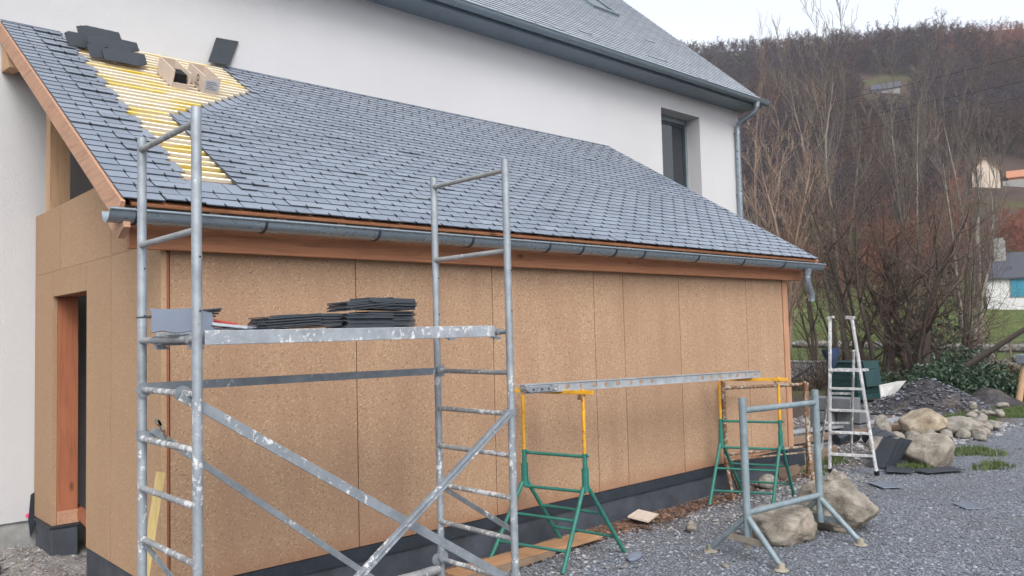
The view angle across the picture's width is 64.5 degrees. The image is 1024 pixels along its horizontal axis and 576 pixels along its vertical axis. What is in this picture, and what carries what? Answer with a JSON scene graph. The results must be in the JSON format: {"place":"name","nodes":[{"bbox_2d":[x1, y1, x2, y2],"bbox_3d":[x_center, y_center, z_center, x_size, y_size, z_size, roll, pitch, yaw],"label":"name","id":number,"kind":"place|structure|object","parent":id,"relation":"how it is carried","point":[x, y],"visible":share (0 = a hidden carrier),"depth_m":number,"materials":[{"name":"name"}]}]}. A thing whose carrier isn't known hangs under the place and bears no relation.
{"place":"outdoors","nodes":[
{"label":"outdoors","id":0,"kind":"place"},
{"bbox_2d":[0,410,1023,575],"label":"gravel yard","id":1,"kind":"structure","parent":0,"point":[976,529],"depth_m":7.42,"materials":[{"name":"grey gravel"}]},
{"bbox_2d":[0,543,86,575],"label":"rubble","id":2,"kind":"object","parent":1,"relation":"on","point":[35,552],"visible":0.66,"depth_m":6.95,"materials":[{"name":"grey gravel"}]},
{"bbox_2d":[147,472,164,575],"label":"wood lath","id":3,"kind":"object","parent":1,"relation":"on","point":[155,508],"visible":0.67,"depth_m":4.84,"materials":[{"name":"yellow wood"}]},
{"bbox_2d":[136,106,519,575],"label":"scaffold tower","id":4,"kind":"structure","parent":1,"relation":"on","point":[196,339],"depth_m":4.48,"materials":[{"name":"metal"}]},
{"bbox_2d":[149,308,213,333],"bbox_3d":[-1.647,0.163,4.053,0.322,0.148,0.008,1,-36,-43],"label":"box","id":5,"kind":"object","parent":4,"relation":"on","point":[175,321],"visible":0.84,"depth_m":4.03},
{"bbox_2d":[233,327,261,329],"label":"slate","id":6,"kind":"object","parent":4,"relation":"on","point":[239,328],"visible":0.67,"depth_m":4.30,"materials":[{"name":"grey stone"}]},
{"bbox_2d":[211,319,246,328],"bbox_3d":[-1.486,0.185,4.214,0.184,0.059,0.120,1,-4,-43],"label":"slate cutter","id":7,"kind":"object","parent":6,"relation":"on","point":[215,322],"visible":0.85,"depth_m":4.20,"materials":[{"name":"metal"}]},
{"bbox_2d":[467,551,554,575],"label":"plank","id":8,"kind":"object","parent":1,"relation":"on","point":[506,567],"visible":0.58,"depth_m":6.81,"materials":[{"name":"brown wood"}]},
{"bbox_2d":[445,532,601,575],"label":"plank","id":9,"kind":"object","parent":1,"relation":"on","point":[580,538],"visible":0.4,"depth_m":7.06,"materials":[{"name":"brown wood"}]},
{"bbox_2d":[489,389,625,573],"bbox_3d":[0.408,1.609,7.058,1.041,1.476,0.798,1,-4,-43],"label":"green trestle","id":10,"kind":"object","parent":1,"relation":"on","point":[526,482],"visible":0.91,"depth_m":6.97,"materials":[{"name":"yellow paint"}]},
{"bbox_2d":[517,370,759,393],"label":"perforated beam","id":11,"kind":"structure","parent":10,"relation":"on","point":[532,388],"depth_m":7.61,"materials":[{"name":"metal"}]},
{"bbox_2d":[435,471,826,575],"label":"bark chips","id":12,"kind":"object","parent":1,"relation":"on","point":[628,525],"visible":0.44,"depth_m":8.44,"materials":[{"name":"brown wood"}]},
{"bbox_2d":[627,509,658,522],"bbox_3d":[1.338,2.320,8.268,0.220,0.017,0.340,7,1,27],"label":"board offcut","id":13,"kind":"object","parent":12,"relation":"on","point":[643,516],"visible":1,"depth_m":8.23,"materials":[{"name":"brown wood"}]},
{"bbox_2d":[626,551,642,561],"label":"stone","id":14,"kind":"object","parent":1,"relation":"on","point":[634,556],"visible":1,"depth_m":6.90,"materials":[{"name":"stone"}]},
{"bbox_2d":[686,520,696,531],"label":"stone","id":15,"kind":"object","parent":1,"relation":"on","point":[691,526],"visible":1,"depth_m":7.81,"materials":[{"name":"beige stone"}]},
{"bbox_2d":[505,471,901,575],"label":"debris","id":16,"kind":"object","parent":1,"relation":"on","point":[727,505],"depth_m":8.31,"materials":[{"name":"grey gravel"}]},
{"bbox_2d":[708,377,794,505],"bbox_3d":[2.715,1.701,9.162,0.855,1.407,0.880,-3,-4,27],"label":"green trestle","id":17,"kind":"object","parent":1,"relation":"on","point":[721,443],"visible":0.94,"depth_m":9.04,"materials":[{"name":"yellow paint"}]},
{"bbox_2d":[758,474,773,488],"bbox_3d":[3.065,2.330,9.742,0.288,0.193,0.160,1,-4,-43],"label":"stone","id":18,"kind":"object","parent":1,"relation":"on","point":[768,477],"visible":0.79,"depth_m":9.68,"materials":[{"name":"beige stone"}]},
{"bbox_2d":[721,381,814,500],"bbox_3d":[3.178,1.753,9.700,1.803,1.346,0.603,1,-4,-33],"label":"rusty trestle","id":19,"kind":"object","parent":1,"relation":"on","point":[807,446],"visible":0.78,"depth_m":9.79,"materials":[{"name":"paint"}]},
{"bbox_2d":[740,504,817,546],"bbox_3d":[2.498,2.170,7.486,0.783,0.335,0.543,1,-4,-43],"label":"boulder","id":20,"kind":"object","parent":1,"relation":"on","point":[790,525],"visible":0.72,"depth_m":7.26,"materials":[{"name":"beige stone"}]},
{"bbox_2d":[703,389,867,572],"bbox_3d":[2.382,1.615,7.187,1.299,1.350,0.890,1,-4,-37],"label":"galvanised stand","id":21,"kind":"object","parent":1,"relation":"on","point":[819,501],"visible":0.87,"depth_m":7.03,"materials":[{"name":"silver metal"}]},
{"bbox_2d":[779,446,837,477],"bbox_3d":[4.158,2.404,11.301,0.120,0.120,2.344,-4,-4,36],"label":"timber","id":22,"kind":"object","parent":1,"relation":"on","point":[794,469],"visible":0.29,"depth_m":10.66,"materials":[{"name":"brown wood"}]},
{"bbox_2d":[810,422,836,433],"bbox_3d":[5.584,2.504,14.492,0.420,0.195,0.420,1,-4,-43],"label":"concrete block","id":23,"kind":"object","parent":1,"relation":"on","point":[811,424],"depth_m":14.33,"materials":[{"name":"grey concrete"}]},
{"bbox_2d":[810,410,836,422],"bbox_3d":[5.578,2.284,14.504,0.420,0.195,0.420,1,-4,-43],"label":"concrete block","id":24,"kind":"object","parent":23,"relation":"on","point":[834,417],"depth_m":14.32,"materials":[{"name":"grey concrete"}]},
{"bbox_2d":[809,396,860,409],"bbox_3d":[5.720,2.053,14.414,0.400,0.220,0.770,1,-4,-43],"label":"concrete block","id":25,"kind":"object","parent":24,"relation":"on","point":[841,402],"depth_m":14.19,"materials":[{"name":"grey concrete"}]},
{"bbox_2d":[793,417,899,433],"bbox_3d":[5.225,2.433,13.983,5.011,0.040,0.180,0,-4,-31],"label":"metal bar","id":26,"kind":"object","parent":23,"relation":"on","point":[796,431],"visible":0.14,"depth_m":14.13,"materials":[{"name":"metal"}]},
{"bbox_2d":[797,478,878,532],"bbox_3d":[3.143,2.088,7.880,0.712,0.509,0.688,-2,-3,9],"label":"boulder","id":27,"kind":"object","parent":1,"relation":"on","point":[853,507],"visible":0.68,"depth_m":7.62,"materials":[{"name":"beige stone"}]},
{"bbox_2d":[826,471,847,480],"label":"stone","id":28,"kind":"object","parent":27,"relation":"on","point":[834,475],"visible":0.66,"depth_m":7.85,"materials":[{"name":"beige stone"}]},
{"bbox_2d":[832,428,860,443],"bbox_3d":[5.456,2.405,13.233,0.575,0.250,0.212,0,-4,-27],"label":"roof membrane roll","id":29,"kind":"object","parent":1,"relation":"on","point":[839,438],"visible":0.66,"depth_m":13.11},
{"bbox_2d":[794,423,901,443],"bbox_3d":[5.426,2.482,13.688,4.697,0.100,0.140,0,-4,-31],"label":"timber","id":30,"kind":"object","parent":1,"relation":"on","point":[802,438],"depth_m":13.50,"materials":[{"name":"brown wood"}]},
{"bbox_2d":[821,316,879,475],"bbox_3d":[4.543,1.427,11.197,0.623,2.080,1.312,-2,-3,12],"label":"step ladder","id":31,"kind":"object","parent":1,"relation":"on","point":[828,404],"visible":0.96,"depth_m":10.79,"materials":[{"name":"metal"}]},
{"bbox_2d":[821,347,839,367],"bbox_3d":[4.409,0.963,11.226,0.255,0.280,0.253,1,-4,-43],"label":"plastic bag","id":32,"kind":"object","parent":31,"relation":"hanging from","point":[835,353],"visible":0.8,"depth_m":11.15,"materials":[{"name":"blue plastic"}]},
{"bbox_2d":[837,423,866,435],"bbox_3d":[6.029,2.482,14.304,0.420,0.195,0.420,1,-4,-43],"label":"concrete block","id":33,"kind":"object","parent":1,"relation":"on","point":[859,426],"depth_m":14.15,"materials":[{"name":"grey concrete"}]},
{"bbox_2d":[836,410,870,423],"bbox_3d":[6.023,2.263,14.316,0.420,0.195,0.420,1,-4,-43],"label":"concrete block","id":34,"kind":"object","parent":33,"relation":"on","point":[859,418],"depth_m":14.15,"materials":[{"name":"grey concrete"}]},
{"bbox_2d":[867,437,898,467],"bbox_3d":[5.073,2.245,11.108,0.350,0.390,0.257,0,-3,-22],"label":"slate","id":35,"kind":"object","parent":1,"relation":"on","point":[884,450],"visible":0.93,"depth_m":11.09,"materials":[{"name":"grey stone"}]},
{"bbox_2d":[874,414,891,431],"bbox_3d":[6.348,2.364,13.885,0.308,0.390,0.267,1,-4,-43],"label":"stone","id":36,"kind":"object","parent":1,"relation":"on","point":[881,421],"visible":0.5,"depth_m":13.81,"materials":[{"name":"grey stone"}]},
{"bbox_2d":[867,481,901,487],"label":"slate","id":37,"kind":"object","parent":1,"relation":"on","point":[884,484],"visible":1,"depth_m":9.70,"materials":[{"name":"grey stone"}]},
{"bbox_2d":[873,430,896,437],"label":"stone","id":38,"kind":"object","parent":1,"relation":"on","point":[884,433],"visible":0.31,"depth_m":12.81,"materials":[{"name":"grey stone"}]},
{"bbox_2d":[866,436,906,459],"bbox_3d":[5.493,2.316,11.724,0.738,0.354,0.552,-2,-3,3],"label":"boulder","id":39,"kind":"object","parent":1,"relation":"on","point":[877,440],"visible":0.15,"depth_m":11.65,"materials":[{"name":"beige stone"}]},
{"bbox_2d":[750,415,1023,483],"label":"garden rubble","id":40,"kind":"object","parent":1,"relation":"on","point":[954,439],"visible":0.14,"depth_m":13.11,"materials":[{"name":"grey stone"}]},
{"bbox_2d":[886,465,912,472],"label":"slate","id":41,"kind":"object","parent":1,"relation":"on","point":[890,468],"visible":0.96,"depth_m":10.65,"materials":[{"name":"grey stone"}]},
{"bbox_2d":[797,403,1023,474],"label":"grass tufts","id":42,"kind":"object","parent":1,"relation":"on","point":[1018,411],"visible":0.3,"depth_m":11.73,"materials":[{"name":"green plant"}]},
{"bbox_2d":[898,408,948,433],"bbox_3d":[7.060,2.296,14.001,0.751,0.461,0.810,-2,-3,6],"label":"boulder","id":43,"kind":"object","parent":1,"relation":"on","point":[922,420],"visible":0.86,"depth_m":13.70,"materials":[{"name":"beige stone"}]},
{"bbox_2d":[903,433,954,466],"bbox_3d":[5.718,2.216,11.036,0.698,0.466,0.537,-1,-3,-15],"label":"boulder","id":44,"kind":"object","parent":1,"relation":"on","point":[936,449],"visible":0.89,"depth_m":10.91,"materials":[{"name":"beige stone"}]},
{"bbox_2d":[912,466,964,472],"bbox_3d":[5.561,2.369,10.587,0.618,0.007,0.292,-1,-3,-14],"label":"slate","id":45,"kind":"object","parent":1,"relation":"on","point":[938,469],"visible":1,"depth_m":10.56,"materials":[{"name":"grey stone"}]},
{"bbox_2d":[938,416,986,435],"bbox_3d":[7.753,2.378,14.037,0.826,0.326,0.635,-1,-3,-9],"label":"boulder","id":46,"kind":"object","parent":1,"relation":"on","point":[956,423],"visible":0.45,"depth_m":13.80,"materials":[{"name":"grey stone"}]},
{"bbox_2d":[955,428,970,438],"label":"cobble","id":47,"kind":"object","parent":1,"relation":"on","point":[962,433],"visible":1,"depth_m":13.46,"materials":[{"name":"beige stone"}]},
{"bbox_2d":[952,502,982,508],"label":"slate","id":48,"kind":"object","parent":1,"relation":"on","point":[965,505],"visible":1,"depth_m":8.49,"materials":[{"name":"grey stone"}]},
{"bbox_2d":[623,0,1023,52],"label":"sky","id":49,"kind":"structure","parent":0,"point":[699,20],"materials":[{"name":"white"}]},
{"bbox_2d":[699,29,1023,417],"bbox_3d":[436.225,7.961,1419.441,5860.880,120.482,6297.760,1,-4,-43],"label":"ground","id":50,"kind":"structure","parent":0,"point":[1015,197],"depth_m":149.73,"materials":[{"name":"brown plant"}]},
{"bbox_2d":[0,0,769,551],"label":"rendered house","id":51,"kind":"structure","parent":50,"relation":"on","point":[622,76],"depth_m":10.98,"materials":[{"name":"paint"}]},
{"bbox_2d":[661,114,688,188],"bbox_3d":[2.969,-2.230,15.417,1.210,2.100,0.065,1,-4,-43],"label":"window","id":52,"kind":"structure","parent":51,"relation":"in","point":[674,130],"depth_m":15.60,"materials":[{"name":"grey glass"}]},
{"bbox_2d":[740,81,1022,142],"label":"overhead cable","id":53,"kind":"object","parent":51,"relation":"attached to","point":[890,110],"visible":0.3,"depth_m":40.59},
{"bbox_2d":[743,56,1022,123],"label":"overhead cable","id":54,"kind":"object","parent":51,"relation":"attached to","point":[890,88],"visible":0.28,"depth_m":40.71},
{"bbox_2d":[744,97,1023,150],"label":"overhead cable","id":55,"kind":"object","parent":51,"relation":"attached to","point":[894,122],"visible":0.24,"depth_m":40.53,"materials":[{"name":"black rubber"}]},
{"bbox_2d":[0,19,825,575],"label":"timber annex","id":56,"kind":"object","parent":50,"relation":"on","point":[316,197],"visible":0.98,"depth_m":7.11,"materials":[{"name":"wood"}]},
{"bbox_2d":[64,33,86,47],"bbox_3d":[-4.179,-2.371,7.775,0.008,0.149,0.179,-33,-15,34],"label":"slate","id":57,"kind":"object","parent":56,"relation":"on","point":[75,40],"visible":0.93,"depth_m":7.77,"materials":[{"name":"grey stone"}]},
{"bbox_2d":[76,26,111,36],"bbox_3d":[-4.143,-2.525,8.064,0.325,0.148,0.007,1,-42,-43],"label":"slate","id":58,"kind":"object","parent":56,"relation":"on","point":[87,31],"visible":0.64,"depth_m":8.05,"materials":[{"name":"grey stone"}]},
{"bbox_2d":[86,44,103,58],"bbox_3d":[-3.923,-2.223,7.640,0.008,0.149,0.130,-33,-14,33],"label":"slate","id":59,"kind":"object","parent":56,"relation":"on","point":[95,51],"visible":1,"depth_m":7.63,"materials":[{"name":"grey stone"}]},
{"bbox_2d":[86,35,128,50],"bbox_3d":[-3.923,-2.373,7.883,0.372,0.149,0.009,1,-42,-44],"label":"slate","id":60,"kind":"object","parent":56,"relation":"on","point":[106,43],"visible":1,"depth_m":7.88,"materials":[{"name":"grey stone"}]},
{"bbox_2d":[102,49,139,65],"bbox_3d":[-3.743,-2.205,7.769,0.325,0.148,0.008,2,-37,-42],"label":"slate","id":61,"kind":"object","parent":56,"relation":"on","point":[115,56],"visible":1,"depth_m":7.76,"materials":[{"name":"grey stone"}]},
{"bbox_2d":[157,56,191,89],"bbox_3d":[-3.289,-2.092,7.893,0.160,0.381,0.478,1,-4,-43],"label":"nail crate","id":62,"kind":"object","parent":56,"relation":"on","point":[174,73],"visible":1,"depth_m":7.80,"materials":[{"name":"beige cardboard"}]},
{"bbox_2d":[188,62,220,94],"bbox_3d":[-3.077,-2.086,8.089,0.162,0.381,0.478,1,-4,-43],"label":"nail crate","id":63,"kind":"object","parent":56,"relation":"on","point":[204,79],"visible":0.97,"depth_m":7.98,"materials":[{"name":"beige cardboard"}]},
{"bbox_2d":[208,37,238,65],"bbox_3d":[-3.270,-2.683,9.204,0.375,0.325,0.054,1,-4,-43],"label":"slate","id":64,"kind":"object","parent":56,"relation":"on","point":[223,51],"visible":1,"depth_m":9.20,"materials":[{"name":"grey stone"}]},
{"bbox_2d":[739,14,818,241],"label":"bare tree","id":65,"kind":"object","parent":50,"relation":"on","point":[756,171],"visible":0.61,"depth_m":37.57,"materials":[{"name":"brown plant"}]},
{"bbox_2d":[741,72,844,357],"bbox_3d":[8.675,-1.382,25.584,5.146,9.216,3.461,5,-7,-64],"label":"bare tree","id":66,"kind":"object","parent":50,"relation":"on","point":[790,293],"visible":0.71,"depth_m":25.39,"materials":[{"name":"brown plant"}]},
{"bbox_2d":[729,53,884,287],"bbox_3d":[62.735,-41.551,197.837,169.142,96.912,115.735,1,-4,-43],"label":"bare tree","id":67,"kind":"object","parent":50,"relation":"on","point":[745,63],"visible":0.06,"depth_m":170.22,"materials":[{"name":"brown plant"}]},
{"bbox_2d":[790,361,827,379],"bbox_3d":[9.302,2.951,29.339,0.400,0.650,6.150,1,-4,-43],"label":"fence","id":68,"kind":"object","parent":50,"relation":"on","point":[797,362],"depth_m":28.16,"materials":[{"name":"wood"}]},
{"bbox_2d":[763,0,857,359],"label":"bare tree","id":69,"kind":"object","parent":50,"relation":"on","point":[825,156],"visible":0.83,"depth_m":26.08,"materials":[{"name":"brown plant"}]},
{"bbox_2d":[753,147,873,360],"bbox_3d":[11.177,-1.027,31.605,4.784,9.032,4.545,0,-3,-26],"label":"bare tree","id":70,"kind":"object","parent":50,"relation":"on","point":[812,326],"visible":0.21,"depth_m":31.11,"materials":[{"name":"brown plant"}]},
{"bbox_2d":[766,15,876,359],"bbox_3d":[10.470,-2.891,26.742,4.396,12.246,1.688,0,-3,-25],"label":"bare tree","id":71,"kind":"object","parent":50,"relation":"on","point":[833,194],"visible":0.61,"depth_m":26.82,"materials":[{"name":"brown plant"}]},
{"bbox_2d":[679,6,1023,241],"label":"hillside wood","id":72,"kind":"object","parent":50,"relation":"on","point":[950,91],"visible":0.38,"depth_m":220.32,"materials":[{"name":"brown plant"}]},
{"bbox_2d":[825,360,881,399],"bbox_3d":[8.932,2.377,21.089,1.000,0.977,1.136,0,-4,-31],"label":"compost bin","id":73,"kind":"object","parent":50,"relation":"on","point":[872,379],"visible":0.76,"depth_m":20.73,"materials":[{"name":"green plastic"}]},
{"bbox_2d":[761,123,959,359],"bbox_3d":[10.693,-0.792,25.486,6.418,7.937,6.215,1,-4,-43],"label":"bare tree","id":74,"kind":"object","parent":50,"relation":"on","point":[853,312],"visible":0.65,"depth_m":24.71,"materials":[{"name":"brown plant"}]},
{"bbox_2d":[777,137,982,381],"bbox_3d":[10.530,-0.919,24.076,4.260,8.062,5.586,1,-4,-43],"label":"bare tree","id":75,"kind":"object","parent":50,"relation":"on","point":[890,344],"visible":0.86,"depth_m":23.62,"materials":[{"name":"brown plant"}]},
{"bbox_2d":[871,81,900,92],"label":"cottage","id":76,"kind":"structure","parent":50,"relation":"on","point":[890,85],"depth_m":257.51,"materials":[{"name":"concrete"}]},
{"bbox_2d":[764,20,1023,296],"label":"reddish wood","id":77,"kind":"object","parent":50,"relation":"on","point":[1017,237],"visible":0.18,"depth_m":126.03,"materials":[{"name":"brown plant"}]},
{"bbox_2d":[852,0,946,353],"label":"bare tree","id":78,"kind":"object","parent":50,"relation":"on","point":[900,200],"visible":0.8,"depth_m":25.29,"materials":[{"name":"brown plant"}]},
{"bbox_2d":[787,144,1021,378],"bbox_3d":[11.459,-0.609,23.756,5.192,7.374,6.778,1,-4,-43],"label":"bare tree","id":79,"kind":"object","parent":50,"relation":"on","point":[932,298],"visible":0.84,"depth_m":23.42,"materials":[{"name":"brown plant"}]},
{"bbox_2d":[790,278,1022,390],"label":"undergrowth","id":80,"kind":"object","parent":50,"relation":"on","point":[823,377],"visible":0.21,"depth_m":24.55,"materials":[{"name":"brown plant"}]},
{"bbox_2d":[792,334,1023,364],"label":"wire fence","id":81,"kind":"object","parent":50,"relation":"on","point":[935,347],"visible":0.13,"depth_m":26.31,"materials":[{"name":"grey metal"}]},
{"bbox_2d":[792,340,1023,351],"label":"fence rail","id":82,"kind":"object","parent":50,"relation":"on","point":[794,343],"visible":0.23,"depth_m":47.97,"materials":[{"name":"grey wood"}]},
{"bbox_2d":[825,194,991,371],"bbox_3d":[14.219,-0.059,29.475,5.556,6.721,4.135,-2,-3,16],"label":"bare tree","id":83,"kind":"object","parent":50,"relation":"on","point":[926,271],"visible":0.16,"depth_m":28.97,"materials":[{"name":"brown plant"}]},
{"bbox_2d":[861,379,987,415],"bbox_3d":[9.348,2.429,18.291,3.000,0.726,3.000,1,-4,-43],"label":"gravel heap","id":84,"kind":"object","parent":50,"relation":"on","point":[957,396],"visible":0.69,"depth_m":17.74,"materials":[{"name":"gravel"}]},
{"bbox_2d":[879,381,905,397],"bbox_3d":[8.917,2.422,19.005,0.591,0.500,0.072,-2,-3,14],"label":"white board","id":85,"kind":"object","parent":84,"relation":"on","point":[889,389],"visible":0.71,"depth_m":19.01,"materials":[{"name":"paint"}]},
{"bbox_2d":[860,212,1023,368],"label":"bare tree","id":86,"kind":"object","parent":50,"relation":"on","point":[969,338],"visible":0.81,"depth_m":22.66,"materials":[{"name":"brown plant"}]},
{"bbox_2d":[897,251,995,374],"bbox_3d":[12.781,0.963,24.865,2.745,4.187,3.146,1,-4,-43],"label":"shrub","id":87,"kind":"object","parent":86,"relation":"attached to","point":[955,327],"visible":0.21,"depth_m":24.34,"materials":[{"name":"brown plant"}]},
{"bbox_2d":[880,343,1020,394],"bbox_3d":[11.408,2.165,21.260,2.905,1.462,4.581,1,-4,-43],"label":"evergreen shrub","id":88,"kind":"object","parent":50,"relation":"on","point":[950,374],"visible":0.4,"depth_m":20.93,"materials":[{"name":"green plant"}]},
{"bbox_2d":[966,327,1023,367],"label":"leaning log","id":89,"kind":"object","parent":88,"relation":"on","point":[989,351],"visible":1,"depth_m":19.68,"materials":[{"name":"brown wood"}]},
{"bbox_2d":[877,186,1023,353],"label":"bare tree","id":90,"kind":"object","parent":50,"relation":"on","point":[975,297],"visible":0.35,"depth_m":28.43,"materials":[{"name":"brown plant"}]},
{"bbox_2d":[886,34,1016,372],"bbox_3d":[14.313,-2.691,25.691,3.396,11.543,2.958,-2,-3,2],"label":"bare tree","id":91,"kind":"object","parent":50,"relation":"on","point":[975,181],"visible":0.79,"depth_m":25.79,"materials":[{"name":"brown plant"}]},
{"bbox_2d":[974,217,984,337],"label":"trunk","id":92,"kind":"object","parent":50,"relation":"on","point":[979,245],"visible":0.14,"depth_m":52.01,"materials":[{"name":"brown plant"}]},
{"bbox_2d":[970,158,1001,187],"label":"cottage","id":93,"kind":"structure","parent":50,"relation":"on","point":[985,165],"depth_m":173.06,"materials":[{"name":"paint"}]},
{"bbox_2d":[959,353,1023,400],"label":"evergreen shrub","id":94,"kind":"object","parent":50,"relation":"on","point":[1013,391],"visible":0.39,"depth_m":20.54,"materials":[{"name":"green plant"}]},
{"bbox_2d":[970,387,1023,408],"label":"soil heap","id":95,"kind":"object","parent":50,"relation":"on","point":[990,397],"visible":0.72,"depth_m":18.25,"materials":[{"name":"grey gravel"}]},
{"bbox_2d":[981,353,1020,369],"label":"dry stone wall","id":96,"kind":"structure","parent":50,"relation":"on","point":[1010,363],"depth_m":25.13,"materials":[{"name":"grey stone"}]},
{"bbox_2d":[983,238,1023,309],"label":"farmhouse","id":97,"kind":"object","parent":50,"relation":"on","point":[1015,273],"visible":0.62,"depth_m":77.56,"materials":[{"name":"white paint"}]},
{"bbox_2d":[1009,278,1023,297],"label":"window","id":98,"kind":"structure","parent":97,"relation":"in","point":[1017,283],"depth_m":76.67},
{"bbox_2d":[1003,179,1023,186],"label":"retaining wall","id":99,"kind":"structure","parent":50,"relation":"on","point":[1018,183],"depth_m":171.98,"materials":[{"name":"paint"}]},
{"bbox_2d":[1006,169,1023,180],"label":"roof","id":100,"kind":"structure","parent":50,"relation":"on","point":[1015,175],"depth_m":174.19,"materials":[{"name":"tile"}]},
{"bbox_2d":[1015,354,1023,401],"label":"wooden post","id":101,"kind":"object","parent":50,"relation":"on","point":[1020,386],"visible":0.73,"depth_m":18.33,"materials":[{"name":"brown wood"}]},
{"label":"slate","id":102,"kind":"object","parent":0,"visible":0},
{"bbox_2d":[350,311,413,312],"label":"slate","id":103,"kind":"object","parent":102,"relation":"on","point":[384,312],"visible":0.76,"depth_m":4.76,"materials":[{"name":"grey stone"}]},
{"bbox_2d":[359,308,414,310],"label":"slate","id":104,"kind":"object","parent":103,"relation":"on","point":[386,309],"visible":0.78,"depth_m":4.79,"materials":[{"name":"grey stone"}]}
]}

